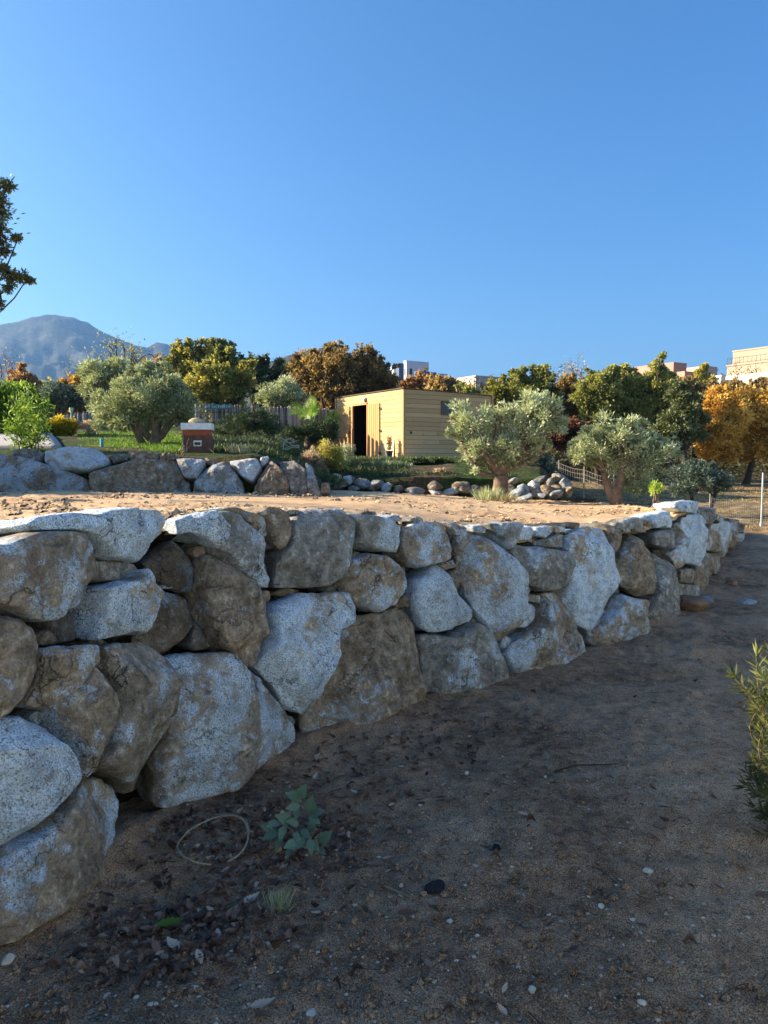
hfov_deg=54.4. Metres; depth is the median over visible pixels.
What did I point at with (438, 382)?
oak tree
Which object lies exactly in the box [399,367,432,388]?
oak tree
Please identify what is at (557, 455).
undergrowth
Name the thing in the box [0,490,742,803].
terrace ground
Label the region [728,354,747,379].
bare tree
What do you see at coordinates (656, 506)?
boulder
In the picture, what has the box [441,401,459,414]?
window
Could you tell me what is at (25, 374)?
oak tree
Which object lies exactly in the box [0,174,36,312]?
oak tree
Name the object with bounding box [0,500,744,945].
boulder wall
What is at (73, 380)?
oak tree
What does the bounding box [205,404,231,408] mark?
signboard
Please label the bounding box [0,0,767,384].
sky
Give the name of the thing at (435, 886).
charred clod
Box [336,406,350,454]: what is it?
door
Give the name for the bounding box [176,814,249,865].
vine loop
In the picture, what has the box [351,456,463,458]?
bank grass
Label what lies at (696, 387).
oak tree
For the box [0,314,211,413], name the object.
mountain
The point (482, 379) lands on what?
house
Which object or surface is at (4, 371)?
bare tree
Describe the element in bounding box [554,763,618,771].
twig
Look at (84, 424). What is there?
shrub
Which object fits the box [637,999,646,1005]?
stone
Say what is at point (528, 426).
olive tree
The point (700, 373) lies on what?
oak tree
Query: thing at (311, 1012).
stone
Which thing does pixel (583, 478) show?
wire fence
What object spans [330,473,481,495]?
stone edging
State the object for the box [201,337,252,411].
oak tree
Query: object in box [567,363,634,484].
oak tree
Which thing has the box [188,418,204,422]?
stone
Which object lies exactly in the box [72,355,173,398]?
olive tree
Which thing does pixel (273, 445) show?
bank grass
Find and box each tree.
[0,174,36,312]
[0,348,26,382]
[0,379,51,433]
[5,362,43,388]
[35,376,67,417]
[38,379,91,415]
[58,373,108,417]
[62,346,82,379]
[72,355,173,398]
[80,326,161,385]
[84,363,202,443]
[132,352,168,425]
[162,337,214,425]
[183,356,258,425]
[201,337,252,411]
[246,351,292,428]
[252,371,308,426]
[280,339,343,408]
[311,343,363,409]
[349,341,401,393]
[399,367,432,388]
[423,372,459,391]
[443,387,570,501]
[453,380,484,393]
[480,373,526,436]
[506,363,564,402]
[543,415,589,477]
[554,350,588,383]
[554,372,584,479]
[564,408,684,504]
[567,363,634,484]
[618,362,660,478]
[629,350,682,484]
[647,378,714,476]
[665,457,737,507]
[679,375,706,459]
[692,382,759,485]
[693,362,719,385]
[701,376,767,397]
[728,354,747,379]
[736,382,767,484]
[737,356,761,382]
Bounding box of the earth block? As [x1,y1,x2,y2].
[726,579,737,584]
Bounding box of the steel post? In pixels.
[759,473,763,526]
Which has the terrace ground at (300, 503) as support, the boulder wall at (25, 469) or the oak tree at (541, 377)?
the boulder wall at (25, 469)
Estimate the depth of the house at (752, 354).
96.90 m
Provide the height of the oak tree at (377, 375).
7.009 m
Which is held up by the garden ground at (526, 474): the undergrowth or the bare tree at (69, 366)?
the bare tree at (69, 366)
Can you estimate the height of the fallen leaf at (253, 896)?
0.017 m
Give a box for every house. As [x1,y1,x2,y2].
[390,360,436,387]
[437,373,500,389]
[637,362,693,377]
[686,366,717,375]
[726,346,767,375]
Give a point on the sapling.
(33, 439)
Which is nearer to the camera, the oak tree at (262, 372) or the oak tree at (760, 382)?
the oak tree at (262, 372)
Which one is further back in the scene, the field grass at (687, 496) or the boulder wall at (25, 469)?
the field grass at (687, 496)
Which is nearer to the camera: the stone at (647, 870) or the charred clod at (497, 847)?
the stone at (647, 870)
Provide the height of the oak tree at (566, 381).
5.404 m
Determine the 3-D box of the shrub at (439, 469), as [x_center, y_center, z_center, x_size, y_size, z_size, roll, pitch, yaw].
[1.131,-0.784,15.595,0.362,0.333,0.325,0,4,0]
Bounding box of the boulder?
[653,503,661,510]
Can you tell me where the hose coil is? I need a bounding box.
[279,437,298,449]
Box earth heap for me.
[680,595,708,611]
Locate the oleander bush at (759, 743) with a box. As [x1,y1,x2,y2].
[725,640,767,843]
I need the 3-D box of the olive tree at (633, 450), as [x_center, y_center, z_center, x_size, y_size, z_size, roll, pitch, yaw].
[4.219,-0.943,13.153,2.143,1.776,1.212,0,4,0]
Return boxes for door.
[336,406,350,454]
[368,403,380,456]
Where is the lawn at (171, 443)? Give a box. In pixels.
[77,430,182,453]
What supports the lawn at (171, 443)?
on the garden ground at (526, 474)
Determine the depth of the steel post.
17.22 m
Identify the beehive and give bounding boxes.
[181,423,213,451]
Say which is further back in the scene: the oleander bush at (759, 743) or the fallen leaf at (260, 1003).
the oleander bush at (759, 743)
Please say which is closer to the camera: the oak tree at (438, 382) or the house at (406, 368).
the oak tree at (438, 382)
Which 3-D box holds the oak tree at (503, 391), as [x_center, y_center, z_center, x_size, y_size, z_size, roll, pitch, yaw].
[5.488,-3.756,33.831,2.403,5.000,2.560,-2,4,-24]
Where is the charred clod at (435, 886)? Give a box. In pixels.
[424,879,444,893]
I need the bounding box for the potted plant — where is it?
[385,436,393,456]
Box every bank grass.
[212,424,346,487]
[327,455,514,476]
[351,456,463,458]
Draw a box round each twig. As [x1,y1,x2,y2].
[384,885,410,897]
[418,924,479,999]
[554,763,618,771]
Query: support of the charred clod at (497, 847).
on the ground at (680, 669)
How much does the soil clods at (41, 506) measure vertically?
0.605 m
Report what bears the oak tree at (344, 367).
on the ground at (680, 669)
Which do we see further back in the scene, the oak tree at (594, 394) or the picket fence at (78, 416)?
the oak tree at (594, 394)
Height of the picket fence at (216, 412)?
1.328 m
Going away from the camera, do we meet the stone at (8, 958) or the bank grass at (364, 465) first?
the stone at (8, 958)
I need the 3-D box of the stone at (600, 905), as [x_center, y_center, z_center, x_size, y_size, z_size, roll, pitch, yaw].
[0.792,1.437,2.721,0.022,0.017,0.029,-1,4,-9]
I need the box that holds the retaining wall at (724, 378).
[716,372,767,384]
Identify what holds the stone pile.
on the terrace ground at (300, 503)
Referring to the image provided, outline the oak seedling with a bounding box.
[259,784,331,858]
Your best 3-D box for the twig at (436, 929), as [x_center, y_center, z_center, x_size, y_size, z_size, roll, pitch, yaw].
[0.229,1.448,2.432,0.063,0.020,0.380,-2,5,-26]
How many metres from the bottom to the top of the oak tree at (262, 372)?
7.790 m
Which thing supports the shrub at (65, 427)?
on the garden ground at (526, 474)
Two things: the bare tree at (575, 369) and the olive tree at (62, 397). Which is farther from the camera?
the bare tree at (575, 369)
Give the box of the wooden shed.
[335,387,493,457]
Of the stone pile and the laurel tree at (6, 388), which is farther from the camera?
the laurel tree at (6, 388)
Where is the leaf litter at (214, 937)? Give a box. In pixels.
[20,617,765,1023]
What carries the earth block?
on the ground at (680, 669)
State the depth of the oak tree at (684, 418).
30.45 m
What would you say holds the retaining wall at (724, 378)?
on the ground at (680, 669)
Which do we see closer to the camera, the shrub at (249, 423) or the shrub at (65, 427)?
the shrub at (249, 423)
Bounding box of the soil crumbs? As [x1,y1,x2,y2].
[0,589,767,1023]
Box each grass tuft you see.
[209,444,258,453]
[258,883,302,917]
[469,485,513,500]
[479,493,529,501]
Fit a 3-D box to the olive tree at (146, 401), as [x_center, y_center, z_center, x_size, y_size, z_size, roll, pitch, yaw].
[-4.540,-1.992,13.948,2.230,1.682,1.448,0,4,0]
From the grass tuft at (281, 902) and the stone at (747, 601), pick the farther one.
the stone at (747, 601)
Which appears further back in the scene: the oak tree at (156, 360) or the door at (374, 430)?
the oak tree at (156, 360)
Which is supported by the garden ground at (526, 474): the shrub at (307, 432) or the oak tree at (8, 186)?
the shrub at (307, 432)
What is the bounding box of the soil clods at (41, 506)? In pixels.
[0,490,653,534]
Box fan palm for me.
[286,396,342,452]
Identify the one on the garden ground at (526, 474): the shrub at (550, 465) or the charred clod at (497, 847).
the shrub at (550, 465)
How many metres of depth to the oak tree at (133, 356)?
38.89 m
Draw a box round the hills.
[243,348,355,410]
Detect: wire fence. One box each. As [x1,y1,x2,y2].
[558,460,614,499]
[709,494,762,525]
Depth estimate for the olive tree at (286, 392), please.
28.54 m
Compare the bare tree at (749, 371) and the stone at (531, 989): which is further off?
the bare tree at (749, 371)
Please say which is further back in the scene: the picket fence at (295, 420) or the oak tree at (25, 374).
the oak tree at (25, 374)
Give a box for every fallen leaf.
[155,917,183,926]
[167,937,179,948]
[244,892,259,902]
[251,998,274,1007]
[398,908,417,914]
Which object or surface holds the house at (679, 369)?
on the ground at (680, 669)
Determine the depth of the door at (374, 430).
26.36 m
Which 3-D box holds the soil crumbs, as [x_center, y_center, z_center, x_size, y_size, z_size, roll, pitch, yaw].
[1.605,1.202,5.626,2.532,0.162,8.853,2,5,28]
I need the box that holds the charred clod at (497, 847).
[493,844,500,850]
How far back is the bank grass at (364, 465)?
15.86 m
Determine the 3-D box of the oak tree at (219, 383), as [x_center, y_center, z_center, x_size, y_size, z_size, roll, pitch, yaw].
[-7.763,-4.273,34.744,3.965,5.987,2.363,0,4,0]
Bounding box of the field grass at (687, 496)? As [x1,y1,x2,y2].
[549,476,767,530]
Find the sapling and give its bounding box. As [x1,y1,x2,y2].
[0,380,55,451]
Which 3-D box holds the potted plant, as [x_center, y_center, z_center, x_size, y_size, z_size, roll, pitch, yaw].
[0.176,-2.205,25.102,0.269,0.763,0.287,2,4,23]
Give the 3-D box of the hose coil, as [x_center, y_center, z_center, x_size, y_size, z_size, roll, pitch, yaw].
[-1.743,-1.261,13.745,0.376,0.232,0.252,0,4,0]
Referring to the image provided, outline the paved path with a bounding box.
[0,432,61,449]
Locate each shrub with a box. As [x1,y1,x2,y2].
[44,413,79,435]
[79,419,100,434]
[212,405,285,438]
[280,417,340,451]
[298,446,329,472]
[315,437,348,471]
[337,442,356,465]
[368,459,412,467]
[403,456,462,465]
[433,467,446,472]
[525,451,560,476]
[648,479,664,510]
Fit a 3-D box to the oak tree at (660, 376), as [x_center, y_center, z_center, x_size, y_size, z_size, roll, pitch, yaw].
[11.907,-4.108,32.980,2.618,5.935,2.292,0,4,0]
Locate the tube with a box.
[100,438,103,446]
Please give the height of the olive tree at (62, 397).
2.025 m
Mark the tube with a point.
(101, 442)
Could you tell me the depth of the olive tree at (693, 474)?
19.36 m
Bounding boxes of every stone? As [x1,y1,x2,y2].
[0,953,15,965]
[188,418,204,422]
[306,1008,315,1016]
[528,985,535,993]
[598,903,603,908]
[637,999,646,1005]
[642,868,652,873]
[699,595,713,608]
[737,599,756,604]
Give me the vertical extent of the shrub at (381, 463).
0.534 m
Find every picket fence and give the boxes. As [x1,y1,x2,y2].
[46,412,107,427]
[175,403,290,433]
[287,405,334,451]
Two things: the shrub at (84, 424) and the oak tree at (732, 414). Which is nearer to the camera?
the shrub at (84, 424)
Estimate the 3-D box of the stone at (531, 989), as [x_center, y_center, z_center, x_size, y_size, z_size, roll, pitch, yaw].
[0.456,1.472,2.301,0.025,0.021,0.033,3,5,32]
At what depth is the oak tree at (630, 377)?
32.71 m
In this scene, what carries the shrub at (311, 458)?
on the garden ground at (526, 474)
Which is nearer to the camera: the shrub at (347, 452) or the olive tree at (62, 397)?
the shrub at (347, 452)
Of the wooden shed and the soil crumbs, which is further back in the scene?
the wooden shed
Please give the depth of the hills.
874.11 m
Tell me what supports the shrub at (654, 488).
on the terrace ground at (300, 503)
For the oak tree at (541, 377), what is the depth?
35.34 m
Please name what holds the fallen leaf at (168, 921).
on the leaf litter at (214, 937)
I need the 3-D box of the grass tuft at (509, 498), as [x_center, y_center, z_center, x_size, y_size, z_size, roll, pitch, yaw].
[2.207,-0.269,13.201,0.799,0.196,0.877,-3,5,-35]
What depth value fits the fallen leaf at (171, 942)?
2.50 m
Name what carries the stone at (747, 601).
on the ground at (680, 669)
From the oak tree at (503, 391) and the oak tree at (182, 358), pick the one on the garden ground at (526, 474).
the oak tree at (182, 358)
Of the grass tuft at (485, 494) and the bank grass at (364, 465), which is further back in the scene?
the bank grass at (364, 465)
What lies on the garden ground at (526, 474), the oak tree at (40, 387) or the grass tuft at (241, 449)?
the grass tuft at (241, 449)
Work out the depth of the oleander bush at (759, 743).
3.08 m
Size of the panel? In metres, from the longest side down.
0.640 x 0.540 x 0.031 m
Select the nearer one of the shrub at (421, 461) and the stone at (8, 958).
the stone at (8, 958)
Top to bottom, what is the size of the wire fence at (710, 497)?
0.930 m
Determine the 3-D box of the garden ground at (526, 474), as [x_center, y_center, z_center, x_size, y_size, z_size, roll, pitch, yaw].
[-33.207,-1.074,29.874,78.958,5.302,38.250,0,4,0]
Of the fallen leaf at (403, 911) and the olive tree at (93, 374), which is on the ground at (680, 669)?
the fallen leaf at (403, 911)
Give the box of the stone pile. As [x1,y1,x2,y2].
[508,473,572,500]
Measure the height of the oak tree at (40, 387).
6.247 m
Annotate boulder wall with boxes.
[0,446,329,496]
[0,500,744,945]
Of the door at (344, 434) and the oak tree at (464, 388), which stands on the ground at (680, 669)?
the oak tree at (464, 388)
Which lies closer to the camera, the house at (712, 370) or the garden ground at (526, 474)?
the garden ground at (526, 474)
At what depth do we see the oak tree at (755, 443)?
32.39 m
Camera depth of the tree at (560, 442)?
29.48 m
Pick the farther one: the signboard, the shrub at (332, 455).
the signboard
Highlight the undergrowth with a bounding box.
[246,364,767,478]
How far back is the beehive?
11.65 m
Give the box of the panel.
[385,439,394,456]
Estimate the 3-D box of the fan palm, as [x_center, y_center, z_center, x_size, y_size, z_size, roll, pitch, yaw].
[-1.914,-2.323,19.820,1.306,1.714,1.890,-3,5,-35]
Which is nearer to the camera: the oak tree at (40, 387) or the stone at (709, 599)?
the stone at (709, 599)
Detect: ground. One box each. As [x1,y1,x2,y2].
[0,387,767,1023]
[0,425,595,502]
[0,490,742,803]
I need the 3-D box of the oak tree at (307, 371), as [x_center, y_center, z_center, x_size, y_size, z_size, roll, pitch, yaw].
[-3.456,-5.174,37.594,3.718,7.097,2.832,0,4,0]
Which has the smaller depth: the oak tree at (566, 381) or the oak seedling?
the oak seedling

